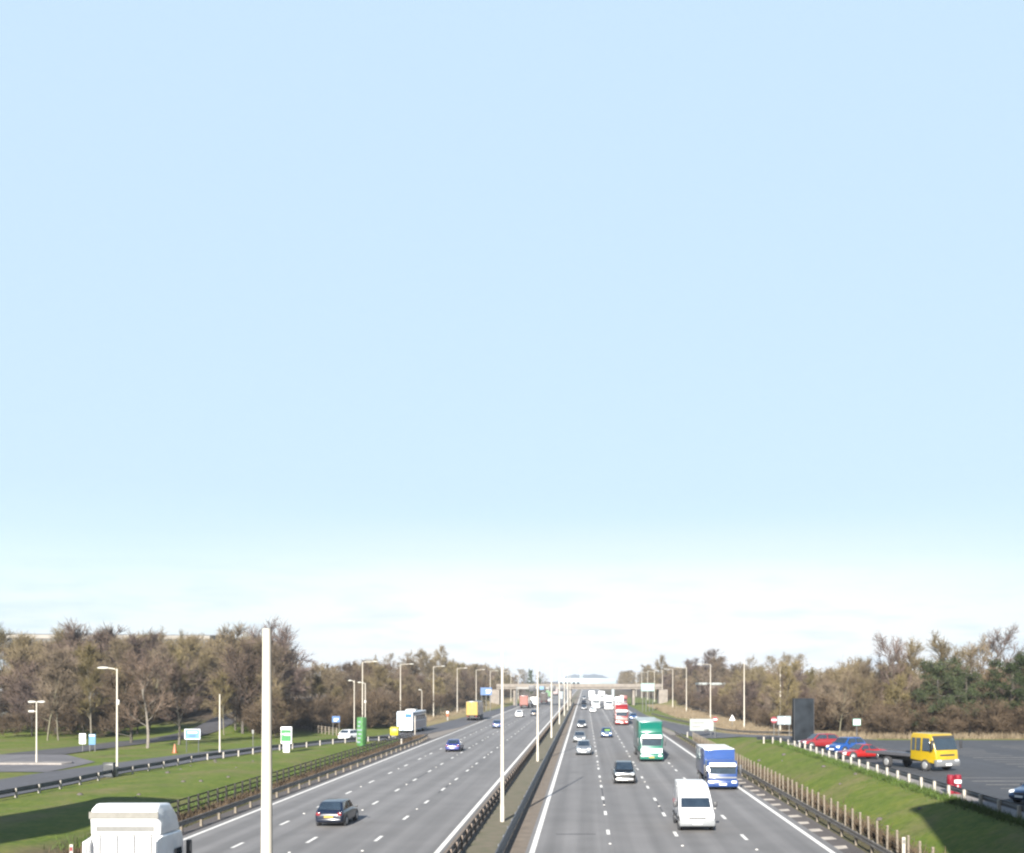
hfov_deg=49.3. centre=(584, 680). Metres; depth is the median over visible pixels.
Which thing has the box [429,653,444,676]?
bare tree
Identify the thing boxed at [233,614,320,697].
bare tree
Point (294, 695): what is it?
bare tree
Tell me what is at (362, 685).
street lamp
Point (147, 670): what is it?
bare tree
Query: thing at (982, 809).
rough grass
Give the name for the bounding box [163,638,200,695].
bare tree
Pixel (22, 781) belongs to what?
slip road
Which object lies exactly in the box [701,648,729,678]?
bare tree
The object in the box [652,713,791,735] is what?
safety barrier
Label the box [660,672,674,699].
bare tree
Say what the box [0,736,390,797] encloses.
safety barrier
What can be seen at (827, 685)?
bare tree
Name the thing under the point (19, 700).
bare tree
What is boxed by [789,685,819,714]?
bare tree
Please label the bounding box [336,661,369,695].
bare tree
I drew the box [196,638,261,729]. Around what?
bare tree
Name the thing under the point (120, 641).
bare tree
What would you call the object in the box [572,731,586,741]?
car
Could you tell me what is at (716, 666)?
bare tree
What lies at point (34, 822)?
ground
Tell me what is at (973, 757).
bay markings
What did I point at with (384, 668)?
bare tree
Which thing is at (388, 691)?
bare tree
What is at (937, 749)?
flatbed truck
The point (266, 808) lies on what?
street lamp
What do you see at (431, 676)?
bare tree
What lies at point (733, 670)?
bare tree
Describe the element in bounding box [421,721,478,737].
slip nose
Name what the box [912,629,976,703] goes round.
bare tree
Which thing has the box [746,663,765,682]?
bare tree
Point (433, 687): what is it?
street lamp
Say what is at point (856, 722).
parking sign
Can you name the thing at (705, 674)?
bare tree
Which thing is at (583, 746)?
car
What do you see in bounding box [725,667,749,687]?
bare tree
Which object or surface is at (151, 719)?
bare tree
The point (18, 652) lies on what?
bare tree
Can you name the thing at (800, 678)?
bare tree
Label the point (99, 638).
bare tree
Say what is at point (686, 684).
street lamp
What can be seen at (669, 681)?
bare tree
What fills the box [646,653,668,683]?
bare tree
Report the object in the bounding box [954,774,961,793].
barrel marker
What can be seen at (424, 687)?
bare tree
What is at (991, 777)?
car park
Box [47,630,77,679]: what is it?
bare tree
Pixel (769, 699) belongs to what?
bare tree
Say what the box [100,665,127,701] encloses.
bare tree
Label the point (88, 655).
bare tree
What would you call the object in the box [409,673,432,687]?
bare tree
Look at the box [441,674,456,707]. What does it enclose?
bare tree
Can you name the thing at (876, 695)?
bare tree
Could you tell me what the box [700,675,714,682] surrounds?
bare tree
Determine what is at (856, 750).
car
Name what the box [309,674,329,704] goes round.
bare tree
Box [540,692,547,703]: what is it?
lorry
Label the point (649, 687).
direction sign
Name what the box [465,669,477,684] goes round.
bare tree
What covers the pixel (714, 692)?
bare tree
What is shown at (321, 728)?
paddock fence
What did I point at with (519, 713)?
car
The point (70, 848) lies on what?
marker post
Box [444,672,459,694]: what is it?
bare tree
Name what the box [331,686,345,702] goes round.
bare tree
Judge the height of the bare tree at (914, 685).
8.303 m
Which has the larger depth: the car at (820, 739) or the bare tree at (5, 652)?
the bare tree at (5, 652)
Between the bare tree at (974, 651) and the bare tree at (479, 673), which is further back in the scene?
the bare tree at (479, 673)
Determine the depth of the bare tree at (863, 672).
162.86 m
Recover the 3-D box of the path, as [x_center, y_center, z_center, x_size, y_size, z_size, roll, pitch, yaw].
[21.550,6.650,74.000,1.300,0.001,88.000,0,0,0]
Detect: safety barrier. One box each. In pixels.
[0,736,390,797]
[178,734,427,832]
[446,703,566,852]
[495,702,573,852]
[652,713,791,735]
[674,731,892,852]
[757,737,1023,816]
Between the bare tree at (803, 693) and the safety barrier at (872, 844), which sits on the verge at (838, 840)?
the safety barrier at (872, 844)
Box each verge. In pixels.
[179,690,558,835]
[599,689,865,852]
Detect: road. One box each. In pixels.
[0,703,519,797]
[0,754,94,771]
[183,689,577,852]
[525,689,842,852]
[628,705,870,739]
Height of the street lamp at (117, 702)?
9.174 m
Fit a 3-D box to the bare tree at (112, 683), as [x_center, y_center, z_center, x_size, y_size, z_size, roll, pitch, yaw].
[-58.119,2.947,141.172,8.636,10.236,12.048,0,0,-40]
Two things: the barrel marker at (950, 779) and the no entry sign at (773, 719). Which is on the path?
the barrel marker at (950, 779)
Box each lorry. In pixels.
[466,701,484,719]
[520,695,529,707]
[531,697,538,706]
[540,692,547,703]
[589,691,594,700]
[591,695,599,708]
[598,691,604,700]
[604,695,612,709]
[613,702,629,724]
[615,697,622,701]
[619,695,626,702]
[633,717,665,760]
[696,744,741,788]
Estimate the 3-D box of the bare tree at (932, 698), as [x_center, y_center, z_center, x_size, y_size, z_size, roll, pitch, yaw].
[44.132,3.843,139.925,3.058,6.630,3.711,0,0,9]
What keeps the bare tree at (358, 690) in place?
on the ground at (34, 822)
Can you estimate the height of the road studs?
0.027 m
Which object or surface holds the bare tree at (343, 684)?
on the ground at (34, 822)
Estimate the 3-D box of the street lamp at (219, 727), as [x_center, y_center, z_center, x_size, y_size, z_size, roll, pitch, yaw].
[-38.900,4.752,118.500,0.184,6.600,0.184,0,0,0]
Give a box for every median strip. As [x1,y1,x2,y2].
[443,689,578,852]
[464,689,580,852]
[503,689,581,852]
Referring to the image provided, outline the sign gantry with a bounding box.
[516,685,568,705]
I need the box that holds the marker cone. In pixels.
[172,744,177,752]
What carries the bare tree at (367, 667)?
on the ground at (34, 822)
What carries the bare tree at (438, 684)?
on the ground at (34, 822)
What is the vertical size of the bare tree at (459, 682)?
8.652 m
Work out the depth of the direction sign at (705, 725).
162.98 m
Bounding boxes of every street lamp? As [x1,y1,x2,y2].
[28,701,44,761]
[97,667,119,775]
[219,694,220,751]
[261,628,272,852]
[348,680,354,728]
[358,682,365,716]
[362,661,377,716]
[400,663,412,708]
[433,666,444,715]
[457,668,459,712]
[500,597,504,821]
[536,657,538,760]
[551,664,551,737]
[559,668,559,723]
[564,670,564,715]
[567,672,567,709]
[647,671,654,701]
[672,677,672,706]
[676,667,686,709]
[698,664,710,718]
[728,659,744,727]
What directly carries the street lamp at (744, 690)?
on the ground at (34, 822)
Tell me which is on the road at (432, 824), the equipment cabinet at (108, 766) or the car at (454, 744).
the car at (454, 744)
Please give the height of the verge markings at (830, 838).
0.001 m
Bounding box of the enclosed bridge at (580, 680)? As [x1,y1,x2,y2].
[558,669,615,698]
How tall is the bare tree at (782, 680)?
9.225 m
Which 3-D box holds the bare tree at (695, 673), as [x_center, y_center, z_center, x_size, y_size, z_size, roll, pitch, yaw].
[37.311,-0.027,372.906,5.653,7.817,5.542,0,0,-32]
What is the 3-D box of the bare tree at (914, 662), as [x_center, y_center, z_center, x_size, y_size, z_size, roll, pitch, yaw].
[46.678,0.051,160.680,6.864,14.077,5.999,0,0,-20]
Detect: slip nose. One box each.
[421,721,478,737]
[662,727,677,734]
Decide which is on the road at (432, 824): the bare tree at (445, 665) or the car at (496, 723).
the car at (496, 723)
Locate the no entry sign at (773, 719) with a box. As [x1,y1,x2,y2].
[771,717,776,722]
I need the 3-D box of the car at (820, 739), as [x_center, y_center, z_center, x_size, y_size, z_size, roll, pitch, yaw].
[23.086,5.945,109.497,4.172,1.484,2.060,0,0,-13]
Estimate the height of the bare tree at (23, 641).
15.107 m
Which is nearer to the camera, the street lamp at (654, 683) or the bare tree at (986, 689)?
the bare tree at (986, 689)
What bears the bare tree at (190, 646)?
on the ground at (34, 822)
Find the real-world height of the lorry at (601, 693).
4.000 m
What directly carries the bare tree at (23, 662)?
on the ground at (34, 822)
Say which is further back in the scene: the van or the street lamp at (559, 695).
the street lamp at (559, 695)
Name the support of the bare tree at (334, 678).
on the ground at (34, 822)
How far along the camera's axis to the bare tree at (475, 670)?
391.77 m
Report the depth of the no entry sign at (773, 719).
142.47 m
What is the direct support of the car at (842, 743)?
on the car park
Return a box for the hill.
[556,674,622,682]
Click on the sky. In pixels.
(645, 329)
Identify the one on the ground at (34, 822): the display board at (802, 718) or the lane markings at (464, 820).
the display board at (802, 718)
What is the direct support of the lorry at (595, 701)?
on the road at (633, 820)
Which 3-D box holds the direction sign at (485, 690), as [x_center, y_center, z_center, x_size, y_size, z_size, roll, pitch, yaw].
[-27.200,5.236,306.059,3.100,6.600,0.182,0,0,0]
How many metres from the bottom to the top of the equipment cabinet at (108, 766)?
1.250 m
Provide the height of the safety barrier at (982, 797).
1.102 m
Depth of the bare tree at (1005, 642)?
164.97 m
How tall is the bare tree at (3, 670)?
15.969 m
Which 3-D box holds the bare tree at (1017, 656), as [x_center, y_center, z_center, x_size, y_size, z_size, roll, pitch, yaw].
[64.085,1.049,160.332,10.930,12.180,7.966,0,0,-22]
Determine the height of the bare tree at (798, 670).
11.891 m
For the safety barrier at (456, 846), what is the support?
on the median strip at (465, 845)
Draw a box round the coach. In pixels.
[397,709,425,731]
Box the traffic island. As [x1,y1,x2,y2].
[0,761,73,764]
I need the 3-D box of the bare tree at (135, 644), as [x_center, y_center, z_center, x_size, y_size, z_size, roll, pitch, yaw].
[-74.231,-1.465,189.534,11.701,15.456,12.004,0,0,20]
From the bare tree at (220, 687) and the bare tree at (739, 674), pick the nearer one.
the bare tree at (220, 687)
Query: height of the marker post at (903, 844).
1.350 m
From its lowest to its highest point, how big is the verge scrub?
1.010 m
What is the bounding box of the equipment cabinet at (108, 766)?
[102,762,115,777]
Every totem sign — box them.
[281,727,291,751]
[357,717,365,746]
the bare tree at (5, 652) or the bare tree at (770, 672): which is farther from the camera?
the bare tree at (770, 672)
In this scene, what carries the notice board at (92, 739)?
on the ground at (34, 822)
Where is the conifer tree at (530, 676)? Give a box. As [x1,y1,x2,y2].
[526,669,534,696]
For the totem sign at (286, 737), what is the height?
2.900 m
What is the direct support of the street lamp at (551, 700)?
on the median strip at (488, 837)
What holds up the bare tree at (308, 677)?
on the ground at (34, 822)
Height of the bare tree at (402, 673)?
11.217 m
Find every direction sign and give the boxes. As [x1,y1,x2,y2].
[332,716,339,721]
[480,687,491,710]
[641,683,653,711]
[690,719,713,737]
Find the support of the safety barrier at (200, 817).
on the verge at (213, 820)
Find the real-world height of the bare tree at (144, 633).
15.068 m
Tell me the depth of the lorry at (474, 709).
234.98 m
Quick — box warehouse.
[0,634,238,700]
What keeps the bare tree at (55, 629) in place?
on the ground at (34, 822)
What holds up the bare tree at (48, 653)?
on the ground at (34, 822)
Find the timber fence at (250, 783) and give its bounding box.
[169,731,411,817]
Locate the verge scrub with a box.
[49,733,945,852]
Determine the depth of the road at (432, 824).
78.79 m
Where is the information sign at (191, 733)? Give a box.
[184,729,199,751]
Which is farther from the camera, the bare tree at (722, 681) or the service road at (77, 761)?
the bare tree at (722, 681)
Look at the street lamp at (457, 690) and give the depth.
282.95 m
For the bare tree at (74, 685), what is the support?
on the ground at (34, 822)
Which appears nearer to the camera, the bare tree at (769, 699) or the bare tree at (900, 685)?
the bare tree at (900, 685)
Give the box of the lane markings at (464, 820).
[183,690,834,852]
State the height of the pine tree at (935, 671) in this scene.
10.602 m
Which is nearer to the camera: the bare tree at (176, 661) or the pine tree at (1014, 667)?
the pine tree at (1014, 667)
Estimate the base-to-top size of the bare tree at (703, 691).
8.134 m
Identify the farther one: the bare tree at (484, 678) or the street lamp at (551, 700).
the bare tree at (484, 678)
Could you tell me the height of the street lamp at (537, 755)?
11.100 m
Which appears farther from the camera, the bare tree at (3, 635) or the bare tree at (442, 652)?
the bare tree at (442, 652)
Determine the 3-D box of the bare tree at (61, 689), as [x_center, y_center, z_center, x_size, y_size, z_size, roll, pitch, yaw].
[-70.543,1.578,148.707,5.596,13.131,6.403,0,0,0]
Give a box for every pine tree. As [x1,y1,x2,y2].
[908,654,979,731]
[945,665,993,732]
[975,651,1023,733]
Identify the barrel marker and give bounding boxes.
[947,774,954,793]
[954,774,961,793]
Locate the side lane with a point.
(210, 726)
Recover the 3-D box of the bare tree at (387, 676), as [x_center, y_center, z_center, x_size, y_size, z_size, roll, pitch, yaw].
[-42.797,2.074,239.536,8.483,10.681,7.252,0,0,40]
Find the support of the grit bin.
on the ground at (34, 822)
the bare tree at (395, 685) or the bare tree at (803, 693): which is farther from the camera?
the bare tree at (395, 685)
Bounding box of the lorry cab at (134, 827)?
[83,803,191,852]
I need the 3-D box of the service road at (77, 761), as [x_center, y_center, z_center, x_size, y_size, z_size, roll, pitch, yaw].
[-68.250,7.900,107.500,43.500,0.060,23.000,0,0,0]
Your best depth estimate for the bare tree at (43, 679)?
170.20 m
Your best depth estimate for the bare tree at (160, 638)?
215.04 m
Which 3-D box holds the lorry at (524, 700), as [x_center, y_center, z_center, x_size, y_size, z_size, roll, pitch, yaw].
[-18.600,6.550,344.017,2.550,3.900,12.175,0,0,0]
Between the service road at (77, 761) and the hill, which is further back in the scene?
the hill
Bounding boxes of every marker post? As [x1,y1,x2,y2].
[69,844,72,852]
[902,837,905,852]
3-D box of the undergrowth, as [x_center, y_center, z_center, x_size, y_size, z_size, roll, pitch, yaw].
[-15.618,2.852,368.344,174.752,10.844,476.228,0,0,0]
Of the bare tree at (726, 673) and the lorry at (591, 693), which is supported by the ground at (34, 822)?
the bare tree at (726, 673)
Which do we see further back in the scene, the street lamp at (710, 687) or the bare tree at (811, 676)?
the street lamp at (710, 687)
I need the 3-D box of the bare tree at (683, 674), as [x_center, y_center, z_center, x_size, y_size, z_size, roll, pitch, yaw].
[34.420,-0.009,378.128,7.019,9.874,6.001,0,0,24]
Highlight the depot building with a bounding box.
[695,683,733,709]
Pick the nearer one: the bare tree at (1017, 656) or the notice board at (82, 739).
the notice board at (82, 739)
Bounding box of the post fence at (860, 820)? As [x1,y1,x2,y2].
[693,732,939,852]
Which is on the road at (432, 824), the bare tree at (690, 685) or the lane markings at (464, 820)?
the lane markings at (464, 820)
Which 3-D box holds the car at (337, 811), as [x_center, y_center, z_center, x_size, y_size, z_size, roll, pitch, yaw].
[-14.749,7.787,66.339,2.060,1.484,4.172,0,0,2]
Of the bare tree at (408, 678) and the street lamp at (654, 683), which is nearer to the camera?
the bare tree at (408, 678)
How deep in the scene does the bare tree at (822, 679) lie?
190.26 m
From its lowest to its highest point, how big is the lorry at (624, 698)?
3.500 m
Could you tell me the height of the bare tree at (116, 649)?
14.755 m
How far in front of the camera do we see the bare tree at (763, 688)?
206.24 m
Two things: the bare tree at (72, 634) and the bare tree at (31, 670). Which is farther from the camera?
the bare tree at (72, 634)
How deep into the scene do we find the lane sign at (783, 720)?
141.98 m
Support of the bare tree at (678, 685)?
on the ground at (34, 822)
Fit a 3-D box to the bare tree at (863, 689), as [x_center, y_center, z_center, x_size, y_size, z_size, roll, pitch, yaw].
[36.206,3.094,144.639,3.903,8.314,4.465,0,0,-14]
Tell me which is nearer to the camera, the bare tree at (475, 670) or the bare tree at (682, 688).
the bare tree at (682, 688)
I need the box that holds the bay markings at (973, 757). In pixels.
[659,719,1023,788]
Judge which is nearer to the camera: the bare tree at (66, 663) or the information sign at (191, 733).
the information sign at (191, 733)
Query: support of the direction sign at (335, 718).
on the ground at (34, 822)
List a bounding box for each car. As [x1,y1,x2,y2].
[315,799,357,825]
[338,729,356,737]
[445,739,463,751]
[492,720,500,727]
[515,710,523,716]
[530,710,536,715]
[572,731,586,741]
[574,740,592,754]
[576,720,587,727]
[589,707,595,711]
[600,727,611,737]
[611,760,636,783]
[628,713,637,719]
[799,733,837,747]
[826,737,866,751]
[836,743,884,758]
[1009,783,1023,801]
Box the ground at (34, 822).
[0,680,1023,852]
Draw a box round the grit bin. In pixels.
[390,726,398,737]
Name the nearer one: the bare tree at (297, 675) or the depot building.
the bare tree at (297, 675)
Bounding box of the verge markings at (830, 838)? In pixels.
[737,779,846,848]
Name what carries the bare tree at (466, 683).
on the ground at (34, 822)
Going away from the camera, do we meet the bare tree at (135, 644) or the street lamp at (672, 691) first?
the bare tree at (135, 644)
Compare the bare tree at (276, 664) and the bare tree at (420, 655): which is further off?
the bare tree at (420, 655)
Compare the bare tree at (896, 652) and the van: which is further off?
the bare tree at (896, 652)
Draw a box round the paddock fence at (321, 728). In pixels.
[295,722,336,735]
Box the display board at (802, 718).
[792,698,813,740]
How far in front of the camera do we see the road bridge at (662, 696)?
376.80 m
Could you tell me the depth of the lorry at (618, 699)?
338.22 m
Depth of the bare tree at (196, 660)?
212.99 m
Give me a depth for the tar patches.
83.65 m
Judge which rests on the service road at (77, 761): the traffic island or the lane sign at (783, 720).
the traffic island
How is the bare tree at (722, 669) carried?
on the ground at (34, 822)
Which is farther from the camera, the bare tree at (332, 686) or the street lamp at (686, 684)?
the street lamp at (686, 684)
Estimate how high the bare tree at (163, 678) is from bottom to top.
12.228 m
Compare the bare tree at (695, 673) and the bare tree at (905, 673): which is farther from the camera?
the bare tree at (695, 673)
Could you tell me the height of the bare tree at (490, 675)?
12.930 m
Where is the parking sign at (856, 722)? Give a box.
[853,719,860,736]
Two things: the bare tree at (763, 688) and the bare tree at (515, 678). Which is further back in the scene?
the bare tree at (515, 678)
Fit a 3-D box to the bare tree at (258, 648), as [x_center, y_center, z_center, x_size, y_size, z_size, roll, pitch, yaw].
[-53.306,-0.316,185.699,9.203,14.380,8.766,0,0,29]
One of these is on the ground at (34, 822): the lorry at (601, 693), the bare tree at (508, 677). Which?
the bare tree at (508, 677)
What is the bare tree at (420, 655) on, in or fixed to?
on the ground at (34, 822)
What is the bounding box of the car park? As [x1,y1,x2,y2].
[820,740,1023,805]
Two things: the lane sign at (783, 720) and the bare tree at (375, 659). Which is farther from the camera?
the bare tree at (375, 659)
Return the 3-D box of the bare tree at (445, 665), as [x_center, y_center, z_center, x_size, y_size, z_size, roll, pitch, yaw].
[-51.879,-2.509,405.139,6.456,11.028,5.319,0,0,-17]
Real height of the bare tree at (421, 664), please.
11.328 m
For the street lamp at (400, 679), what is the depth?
213.93 m
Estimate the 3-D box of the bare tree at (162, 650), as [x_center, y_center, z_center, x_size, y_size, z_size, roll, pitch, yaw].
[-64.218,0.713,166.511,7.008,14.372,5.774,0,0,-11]
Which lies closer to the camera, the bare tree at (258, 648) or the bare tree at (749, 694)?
the bare tree at (258, 648)
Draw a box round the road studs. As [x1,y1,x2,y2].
[288,720,757,852]
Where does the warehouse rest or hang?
on the ground at (34, 822)
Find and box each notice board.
[79,734,85,750]
[89,734,95,751]
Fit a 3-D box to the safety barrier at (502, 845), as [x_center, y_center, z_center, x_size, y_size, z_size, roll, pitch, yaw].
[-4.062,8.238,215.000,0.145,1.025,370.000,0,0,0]
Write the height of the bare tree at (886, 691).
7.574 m
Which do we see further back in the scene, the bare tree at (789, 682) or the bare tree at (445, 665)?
the bare tree at (445, 665)
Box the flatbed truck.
[865,732,961,770]
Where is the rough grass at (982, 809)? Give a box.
[51,739,1023,850]
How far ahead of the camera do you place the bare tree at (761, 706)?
200.49 m
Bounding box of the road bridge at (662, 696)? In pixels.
[491,684,667,704]
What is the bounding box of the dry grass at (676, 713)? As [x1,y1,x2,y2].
[356,704,1023,738]
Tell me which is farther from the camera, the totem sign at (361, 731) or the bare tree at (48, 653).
the bare tree at (48, 653)
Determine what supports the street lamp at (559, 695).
on the median strip at (488, 837)
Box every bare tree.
[0,627,22,691]
[0,630,47,690]
[0,641,45,728]
[0,642,44,690]
[0,643,19,706]
[0,656,44,729]
[5,676,47,735]
[11,649,39,692]
[24,645,81,740]
[25,658,75,719]
[26,640,81,732]
[33,645,79,739]
[39,618,110,689]
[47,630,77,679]
[51,623,87,691]
[65,673,96,733]
[68,621,150,697]
[68,636,115,733]
[70,641,105,696]
[74,659,113,712]
[80,626,125,694]
[91,666,167,742]
[96,634,137,688]
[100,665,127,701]
[109,669,149,724]
[113,647,176,747]
[114,629,181,707]
[121,680,156,734]
[122,631,155,675]
[138,640,177,732]
[147,629,178,674]
[148,649,182,716]
[153,659,205,744]
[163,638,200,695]
[174,628,213,707]
[179,632,215,691]
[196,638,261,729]
[200,621,252,702]
[201,636,272,733]
[207,670,237,734]
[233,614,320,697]
[247,636,296,698]
[249,639,291,707]
[251,672,293,735]
[281,665,299,697]
[292,663,330,699]
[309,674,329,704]
[320,662,347,696]
[322,668,344,698]
[329,679,356,701]
[329,683,344,703]
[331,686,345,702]
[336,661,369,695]
[345,663,361,688]
[349,684,361,700]
[351,660,376,693]
[355,671,376,694]
[358,654,381,683]
[360,664,389,692]
[367,660,395,680]
[376,666,397,688]
[376,683,397,701]
[377,681,408,707]
[384,662,408,678]
[388,678,408,697]
[392,657,424,680]
[393,666,413,682]
[399,675,426,700]
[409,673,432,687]
[413,649,434,676]
[414,682,432,708]
[417,658,430,679]
[428,645,448,674]
[428,671,437,689]
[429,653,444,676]
[431,675,444,710]
[436,661,448,679]
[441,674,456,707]
[442,664,459,678]
[443,660,458,677]
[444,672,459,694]
[449,674,465,691]
[452,662,470,676]
[453,670,478,691]
[454,673,479,691]
[454,680,463,698]
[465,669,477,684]
[470,663,481,680]
[474,667,483,679]
[482,669,494,680]
[482,674,489,684]
[505,673,512,689]
[511,675,518,683]
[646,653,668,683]
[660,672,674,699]
[663,677,675,695]
[671,668,681,676]
[674,680,683,694]
[677,668,688,685]
[678,678,695,705]
[680,658,705,682]
[682,678,695,707]
[689,670,703,682]
[691,683,713,711]
[699,672,711,682]
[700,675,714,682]
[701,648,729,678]
[706,685,719,712]
[707,655,729,679]
[712,675,733,689]
[717,689,726,706]
[718,666,726,677]
[720,683,733,705]
[723,663,742,688]
[724,663,749,687]
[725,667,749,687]
[727,682,741,717]
[733,677,762,720]
[733,680,760,716]
[737,668,756,682]
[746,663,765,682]
[753,674,769,695]
[755,685,773,711]
[755,692,778,721]
[762,685,784,725]
[764,658,805,730]
[765,662,789,689]
[766,674,787,699]
[783,669,814,694]
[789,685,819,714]
[791,660,809,694]
[803,668,818,695]
[806,665,835,696]
[816,675,845,731]
[827,667,861,733]
[838,676,855,709]
[841,656,892,705]
[846,676,883,716]
[847,653,872,705]
[850,676,878,720]
[870,681,905,707]
[871,630,924,702]
[881,672,911,733]
[884,636,930,705]
[888,654,922,707]
[897,674,924,709]
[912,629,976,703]
[915,661,989,705]
[923,686,944,720]
[940,678,979,731]
[946,633,1000,701]
[975,667,1014,731]
[979,622,1018,687]
[991,668,1022,701]
[1005,647,1023,690]
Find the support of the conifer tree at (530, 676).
on the ground at (34, 822)
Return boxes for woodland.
[5,625,1023,707]
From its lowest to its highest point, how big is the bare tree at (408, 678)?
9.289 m
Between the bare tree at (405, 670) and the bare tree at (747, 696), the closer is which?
the bare tree at (747, 696)
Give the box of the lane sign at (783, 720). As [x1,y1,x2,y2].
[777,716,790,735]
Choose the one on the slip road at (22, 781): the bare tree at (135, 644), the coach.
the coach
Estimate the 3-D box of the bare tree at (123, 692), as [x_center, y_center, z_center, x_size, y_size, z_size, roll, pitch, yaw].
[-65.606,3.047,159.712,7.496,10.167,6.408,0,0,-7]
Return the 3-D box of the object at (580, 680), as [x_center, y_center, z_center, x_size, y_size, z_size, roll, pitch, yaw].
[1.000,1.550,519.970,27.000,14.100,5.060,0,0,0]
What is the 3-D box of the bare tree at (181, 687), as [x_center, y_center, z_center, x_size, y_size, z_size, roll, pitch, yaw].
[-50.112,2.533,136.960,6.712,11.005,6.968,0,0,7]
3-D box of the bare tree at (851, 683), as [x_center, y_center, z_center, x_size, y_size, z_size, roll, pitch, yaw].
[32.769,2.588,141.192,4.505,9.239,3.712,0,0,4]
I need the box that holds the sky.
[0,0,1023,681]
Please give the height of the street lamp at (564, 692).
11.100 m
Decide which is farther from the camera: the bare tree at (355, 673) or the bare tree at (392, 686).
the bare tree at (355, 673)
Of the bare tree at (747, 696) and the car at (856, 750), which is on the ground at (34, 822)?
the bare tree at (747, 696)
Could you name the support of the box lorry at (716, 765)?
on the road at (633, 820)
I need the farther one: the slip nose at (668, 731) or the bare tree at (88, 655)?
the slip nose at (668, 731)
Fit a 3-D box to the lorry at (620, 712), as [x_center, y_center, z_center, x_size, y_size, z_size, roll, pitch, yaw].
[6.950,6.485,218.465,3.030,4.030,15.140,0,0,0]
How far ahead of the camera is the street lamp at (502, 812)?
66.93 m
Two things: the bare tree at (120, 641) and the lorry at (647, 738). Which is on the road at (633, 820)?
the lorry at (647, 738)
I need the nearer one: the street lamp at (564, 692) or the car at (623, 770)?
the car at (623, 770)
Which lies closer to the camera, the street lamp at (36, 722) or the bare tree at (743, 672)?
the street lamp at (36, 722)
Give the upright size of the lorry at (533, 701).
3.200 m
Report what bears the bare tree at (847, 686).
on the ground at (34, 822)
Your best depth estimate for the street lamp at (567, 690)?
317.92 m
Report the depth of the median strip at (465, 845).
72.73 m
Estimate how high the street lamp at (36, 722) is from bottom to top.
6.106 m
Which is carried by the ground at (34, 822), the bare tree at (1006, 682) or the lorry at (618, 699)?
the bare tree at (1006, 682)
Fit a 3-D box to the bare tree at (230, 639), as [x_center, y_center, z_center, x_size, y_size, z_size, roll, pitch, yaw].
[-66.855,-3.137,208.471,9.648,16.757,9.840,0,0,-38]
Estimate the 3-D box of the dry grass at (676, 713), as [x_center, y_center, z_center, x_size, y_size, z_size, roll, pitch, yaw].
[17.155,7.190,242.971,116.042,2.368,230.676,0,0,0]
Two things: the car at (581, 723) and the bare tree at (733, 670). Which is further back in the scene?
the bare tree at (733, 670)
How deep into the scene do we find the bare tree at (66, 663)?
147.62 m
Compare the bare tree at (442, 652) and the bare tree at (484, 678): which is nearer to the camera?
the bare tree at (442, 652)
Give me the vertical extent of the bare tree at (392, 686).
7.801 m
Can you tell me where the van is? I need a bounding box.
[672,779,716,829]
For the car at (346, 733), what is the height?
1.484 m
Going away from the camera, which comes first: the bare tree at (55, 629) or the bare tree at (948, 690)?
the bare tree at (948, 690)
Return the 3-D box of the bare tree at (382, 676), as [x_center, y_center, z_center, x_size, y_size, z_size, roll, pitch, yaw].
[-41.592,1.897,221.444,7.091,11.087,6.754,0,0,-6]
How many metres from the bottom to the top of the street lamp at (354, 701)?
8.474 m
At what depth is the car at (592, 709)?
297.29 m
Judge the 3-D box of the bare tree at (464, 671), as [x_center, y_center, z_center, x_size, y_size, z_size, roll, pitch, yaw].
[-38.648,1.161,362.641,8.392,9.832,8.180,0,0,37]
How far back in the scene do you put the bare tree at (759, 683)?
241.43 m
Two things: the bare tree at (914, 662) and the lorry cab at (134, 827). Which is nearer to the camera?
the lorry cab at (134, 827)
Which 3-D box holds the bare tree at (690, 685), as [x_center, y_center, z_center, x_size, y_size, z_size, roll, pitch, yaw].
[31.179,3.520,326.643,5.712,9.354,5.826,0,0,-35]
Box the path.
[789,743,1023,818]
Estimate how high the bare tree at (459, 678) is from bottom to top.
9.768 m
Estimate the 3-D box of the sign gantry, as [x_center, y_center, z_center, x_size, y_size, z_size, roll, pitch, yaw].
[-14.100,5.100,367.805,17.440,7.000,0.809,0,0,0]
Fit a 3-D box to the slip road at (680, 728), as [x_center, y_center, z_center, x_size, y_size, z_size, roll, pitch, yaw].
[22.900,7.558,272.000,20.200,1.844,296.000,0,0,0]
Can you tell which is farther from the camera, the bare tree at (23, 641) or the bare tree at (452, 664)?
the bare tree at (452, 664)
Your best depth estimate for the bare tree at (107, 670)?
167.53 m
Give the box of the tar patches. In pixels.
[410,772,662,811]
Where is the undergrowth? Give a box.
[0,675,1023,736]
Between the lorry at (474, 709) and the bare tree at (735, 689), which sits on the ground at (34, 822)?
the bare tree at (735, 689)
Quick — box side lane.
[7,698,294,753]
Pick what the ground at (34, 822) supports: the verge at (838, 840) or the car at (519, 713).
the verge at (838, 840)
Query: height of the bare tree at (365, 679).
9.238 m
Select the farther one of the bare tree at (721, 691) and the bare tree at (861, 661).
the bare tree at (721, 691)

